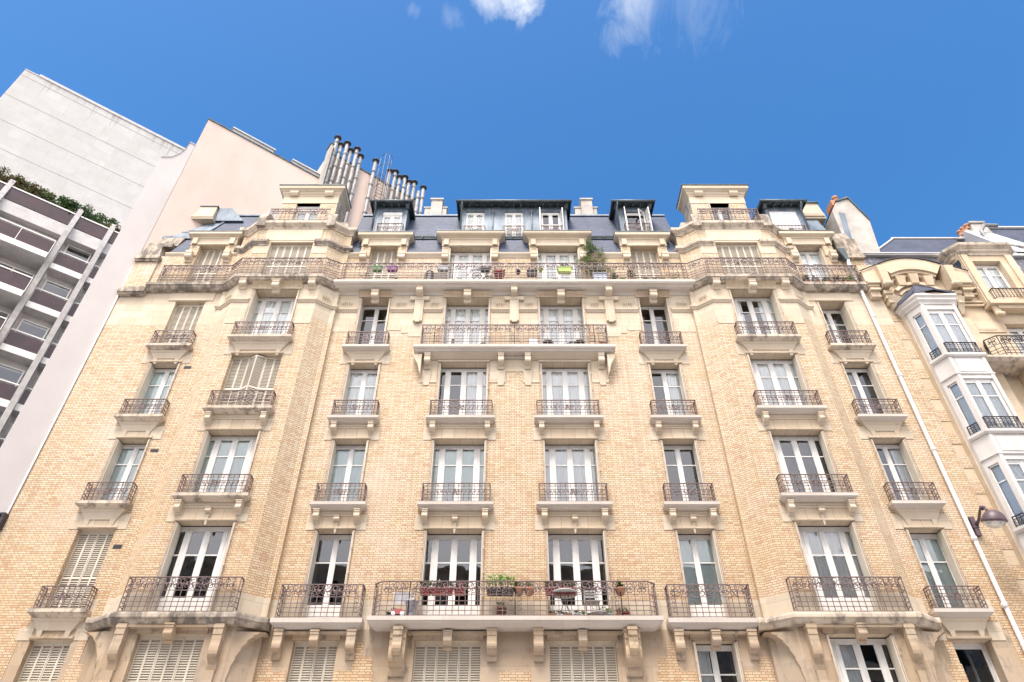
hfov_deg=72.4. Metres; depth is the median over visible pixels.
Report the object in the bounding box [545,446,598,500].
window
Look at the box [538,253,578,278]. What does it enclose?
window
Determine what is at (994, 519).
street lamp
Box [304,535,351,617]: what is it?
window
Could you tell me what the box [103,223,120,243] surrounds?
terrace shrub
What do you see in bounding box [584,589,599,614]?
folding chair
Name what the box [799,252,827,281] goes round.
window
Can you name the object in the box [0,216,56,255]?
window
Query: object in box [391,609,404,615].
toy car
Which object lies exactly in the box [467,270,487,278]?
folding table
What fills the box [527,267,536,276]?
potted plant
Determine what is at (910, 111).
sky
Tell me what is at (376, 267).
flower trough
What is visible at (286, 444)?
apartment building
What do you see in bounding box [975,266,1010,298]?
window
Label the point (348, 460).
window
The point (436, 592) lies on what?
railing planter
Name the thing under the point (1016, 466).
window
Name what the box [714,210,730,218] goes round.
window
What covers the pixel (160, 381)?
window
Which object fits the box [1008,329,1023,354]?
window
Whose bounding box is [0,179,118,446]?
balcony apartment building
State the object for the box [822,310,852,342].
window
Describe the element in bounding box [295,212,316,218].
window
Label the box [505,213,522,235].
window
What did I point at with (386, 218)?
window
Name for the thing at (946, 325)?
oriel window
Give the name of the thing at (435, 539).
window
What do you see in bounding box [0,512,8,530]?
wall lamp
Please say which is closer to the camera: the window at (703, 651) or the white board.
the window at (703, 651)
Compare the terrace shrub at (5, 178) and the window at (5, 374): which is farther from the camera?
the terrace shrub at (5, 178)
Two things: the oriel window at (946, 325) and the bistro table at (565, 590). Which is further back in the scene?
the oriel window at (946, 325)
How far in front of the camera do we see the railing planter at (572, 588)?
19.36 m
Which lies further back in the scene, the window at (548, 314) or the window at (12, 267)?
the window at (12, 267)
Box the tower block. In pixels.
[0,68,185,237]
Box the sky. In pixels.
[0,0,1023,282]
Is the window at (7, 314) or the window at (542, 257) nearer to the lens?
the window at (542, 257)
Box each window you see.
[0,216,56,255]
[0,262,34,293]
[0,310,10,330]
[0,363,24,386]
[14,318,49,340]
[40,279,71,300]
[62,244,91,263]
[100,445,145,499]
[136,369,175,413]
[154,527,231,610]
[193,437,256,491]
[247,298,295,333]
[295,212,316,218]
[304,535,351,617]
[326,446,365,500]
[343,370,377,414]
[357,306,387,343]
[380,215,401,229]
[421,535,481,615]
[431,446,483,500]
[439,369,486,414]
[444,306,488,343]
[449,253,489,278]
[465,213,483,229]
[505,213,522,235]
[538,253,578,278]
[540,306,583,343]
[541,213,560,229]
[542,369,590,414]
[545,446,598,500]
[548,535,607,614]
[626,213,645,229]
[640,306,670,343]
[651,370,685,414]
[663,446,702,500]
[678,535,725,617]
[696,645,737,681]
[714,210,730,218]
[733,298,780,333]
[750,360,806,404]
[772,437,835,491]
[798,527,875,610]
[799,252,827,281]
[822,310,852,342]
[829,639,899,681]
[845,369,885,413]
[875,445,921,499]
[910,534,965,606]
[927,310,974,350]
[953,644,999,681]
[963,379,1017,426]
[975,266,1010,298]
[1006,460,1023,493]
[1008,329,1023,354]
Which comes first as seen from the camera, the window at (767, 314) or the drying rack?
the drying rack
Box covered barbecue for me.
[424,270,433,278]
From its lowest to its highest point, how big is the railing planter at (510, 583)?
0.633 m
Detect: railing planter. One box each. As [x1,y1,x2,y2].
[419,579,431,595]
[431,579,442,595]
[442,582,452,595]
[454,580,465,595]
[486,573,502,595]
[499,573,515,595]
[512,580,523,595]
[524,582,534,595]
[544,582,556,595]
[554,579,564,595]
[565,582,575,595]
[615,580,625,595]
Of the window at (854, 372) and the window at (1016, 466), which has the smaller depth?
the window at (1016, 466)
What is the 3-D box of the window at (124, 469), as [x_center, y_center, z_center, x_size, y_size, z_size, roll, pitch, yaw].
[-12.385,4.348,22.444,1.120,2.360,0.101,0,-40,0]
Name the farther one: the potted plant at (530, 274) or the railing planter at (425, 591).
the potted plant at (530, 274)
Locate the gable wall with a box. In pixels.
[0,142,195,513]
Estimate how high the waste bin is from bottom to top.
0.510 m
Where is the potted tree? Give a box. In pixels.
[574,239,616,278]
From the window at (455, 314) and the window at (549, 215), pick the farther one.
the window at (549, 215)
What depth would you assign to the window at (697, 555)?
20.53 m
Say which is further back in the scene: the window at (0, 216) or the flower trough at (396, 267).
the window at (0, 216)
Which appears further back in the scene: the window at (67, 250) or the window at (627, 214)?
the window at (67, 250)
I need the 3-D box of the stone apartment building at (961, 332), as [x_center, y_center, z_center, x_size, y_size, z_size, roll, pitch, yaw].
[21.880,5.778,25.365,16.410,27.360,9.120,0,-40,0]
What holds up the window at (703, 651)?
in the apartment building at (286, 444)
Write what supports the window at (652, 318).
in the apartment building at (286, 444)
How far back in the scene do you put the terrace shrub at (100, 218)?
40.92 m
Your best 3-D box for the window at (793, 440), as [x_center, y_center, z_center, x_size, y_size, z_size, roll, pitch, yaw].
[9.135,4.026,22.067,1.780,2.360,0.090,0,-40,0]
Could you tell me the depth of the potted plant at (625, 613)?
18.99 m
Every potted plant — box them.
[481,265,491,273]
[493,268,504,278]
[495,602,506,615]
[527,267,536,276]
[548,609,555,615]
[573,609,580,615]
[574,339,584,343]
[590,606,608,615]
[615,608,621,615]
[623,608,630,615]
[626,270,635,278]
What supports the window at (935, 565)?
in the apartment building at (286, 444)
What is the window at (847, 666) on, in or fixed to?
in the apartment building at (286, 444)
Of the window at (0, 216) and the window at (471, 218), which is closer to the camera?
the window at (471, 218)
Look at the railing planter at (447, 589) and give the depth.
19.33 m
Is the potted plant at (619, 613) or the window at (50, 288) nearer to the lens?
the potted plant at (619, 613)
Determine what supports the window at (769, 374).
in the apartment building at (286, 444)
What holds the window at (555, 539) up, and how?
in the apartment building at (286, 444)
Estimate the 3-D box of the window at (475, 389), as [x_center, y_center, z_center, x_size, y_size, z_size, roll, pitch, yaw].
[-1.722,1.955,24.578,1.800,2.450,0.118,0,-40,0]
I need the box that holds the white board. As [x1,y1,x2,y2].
[529,339,537,343]
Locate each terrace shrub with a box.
[0,165,24,188]
[18,175,54,201]
[37,191,72,209]
[60,199,96,222]
[82,204,119,234]
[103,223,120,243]
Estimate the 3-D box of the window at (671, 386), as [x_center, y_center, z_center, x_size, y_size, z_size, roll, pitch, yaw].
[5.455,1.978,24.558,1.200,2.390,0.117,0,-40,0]
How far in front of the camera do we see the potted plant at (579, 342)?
25.29 m
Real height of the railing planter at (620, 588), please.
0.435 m
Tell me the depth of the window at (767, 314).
26.61 m
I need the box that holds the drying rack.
[392,592,414,609]
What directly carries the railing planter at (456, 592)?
attached to the apartment building at (286, 444)
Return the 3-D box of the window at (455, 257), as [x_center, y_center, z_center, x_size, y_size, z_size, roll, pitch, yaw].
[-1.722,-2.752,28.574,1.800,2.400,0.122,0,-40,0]
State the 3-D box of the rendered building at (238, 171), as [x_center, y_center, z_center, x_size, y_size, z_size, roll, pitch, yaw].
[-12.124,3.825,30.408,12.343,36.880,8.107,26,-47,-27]
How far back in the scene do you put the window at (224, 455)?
22.25 m
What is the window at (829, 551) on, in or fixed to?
in the apartment building at (286, 444)
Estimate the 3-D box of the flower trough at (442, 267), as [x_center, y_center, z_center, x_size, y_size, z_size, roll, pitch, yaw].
[-2.730,-2.908,27.748,0.460,0.324,0.263,0,-40,0]
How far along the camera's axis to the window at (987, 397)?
23.09 m
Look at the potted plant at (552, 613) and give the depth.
19.00 m
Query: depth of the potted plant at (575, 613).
19.01 m
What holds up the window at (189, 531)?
in the apartment building at (286, 444)
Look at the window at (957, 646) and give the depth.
19.01 m
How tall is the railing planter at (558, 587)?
0.423 m
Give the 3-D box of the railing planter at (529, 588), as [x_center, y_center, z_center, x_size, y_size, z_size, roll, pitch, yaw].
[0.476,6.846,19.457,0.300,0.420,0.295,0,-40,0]
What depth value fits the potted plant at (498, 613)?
19.03 m
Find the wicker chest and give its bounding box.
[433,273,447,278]
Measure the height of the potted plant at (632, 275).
0.971 m
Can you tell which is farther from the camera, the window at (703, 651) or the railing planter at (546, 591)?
the railing planter at (546, 591)
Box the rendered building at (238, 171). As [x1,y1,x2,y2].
[8,118,426,597]
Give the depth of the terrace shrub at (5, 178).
38.72 m
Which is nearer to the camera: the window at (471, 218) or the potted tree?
the potted tree
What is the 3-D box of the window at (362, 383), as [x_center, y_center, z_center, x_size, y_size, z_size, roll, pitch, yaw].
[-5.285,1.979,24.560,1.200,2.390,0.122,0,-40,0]
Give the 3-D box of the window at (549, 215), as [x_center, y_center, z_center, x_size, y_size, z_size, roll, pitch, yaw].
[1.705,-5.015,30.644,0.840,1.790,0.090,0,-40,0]
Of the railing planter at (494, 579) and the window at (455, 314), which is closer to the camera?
the railing planter at (494, 579)
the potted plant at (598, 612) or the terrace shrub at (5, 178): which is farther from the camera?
the terrace shrub at (5, 178)
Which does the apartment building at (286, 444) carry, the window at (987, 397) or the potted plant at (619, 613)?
the potted plant at (619, 613)
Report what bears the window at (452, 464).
in the apartment building at (286, 444)
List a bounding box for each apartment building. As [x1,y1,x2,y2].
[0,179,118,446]
[0,184,1023,681]
[857,221,1023,681]
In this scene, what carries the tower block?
on the ground
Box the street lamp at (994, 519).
[968,505,1007,536]
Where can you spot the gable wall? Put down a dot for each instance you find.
(28, 433)
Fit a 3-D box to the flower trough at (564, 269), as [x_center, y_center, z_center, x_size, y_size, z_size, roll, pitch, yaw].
[2.078,-2.890,27.746,0.560,0.534,0.254,0,-40,0]
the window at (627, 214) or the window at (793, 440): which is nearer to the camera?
the window at (793, 440)
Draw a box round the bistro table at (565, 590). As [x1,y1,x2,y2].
[553,588,577,615]
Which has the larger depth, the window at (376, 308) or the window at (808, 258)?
the window at (808, 258)
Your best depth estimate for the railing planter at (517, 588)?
19.35 m
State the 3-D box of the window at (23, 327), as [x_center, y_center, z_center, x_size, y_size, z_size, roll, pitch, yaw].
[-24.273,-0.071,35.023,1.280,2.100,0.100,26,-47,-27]
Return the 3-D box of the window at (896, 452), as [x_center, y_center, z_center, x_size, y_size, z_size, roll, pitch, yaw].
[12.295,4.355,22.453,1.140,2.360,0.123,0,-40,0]
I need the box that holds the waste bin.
[406,599,418,615]
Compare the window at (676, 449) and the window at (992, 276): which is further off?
the window at (992, 276)
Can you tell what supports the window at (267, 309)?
in the apartment building at (286, 444)
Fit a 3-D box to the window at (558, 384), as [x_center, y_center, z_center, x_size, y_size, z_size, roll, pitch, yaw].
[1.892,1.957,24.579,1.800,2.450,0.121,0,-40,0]
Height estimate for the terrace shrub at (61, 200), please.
2.182 m
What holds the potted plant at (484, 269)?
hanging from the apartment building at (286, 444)
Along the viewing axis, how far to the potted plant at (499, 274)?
27.48 m
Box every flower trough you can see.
[372,264,381,271]
[387,264,397,271]
[437,264,448,271]
[557,262,571,273]
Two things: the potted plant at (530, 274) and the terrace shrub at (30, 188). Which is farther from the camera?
the terrace shrub at (30, 188)

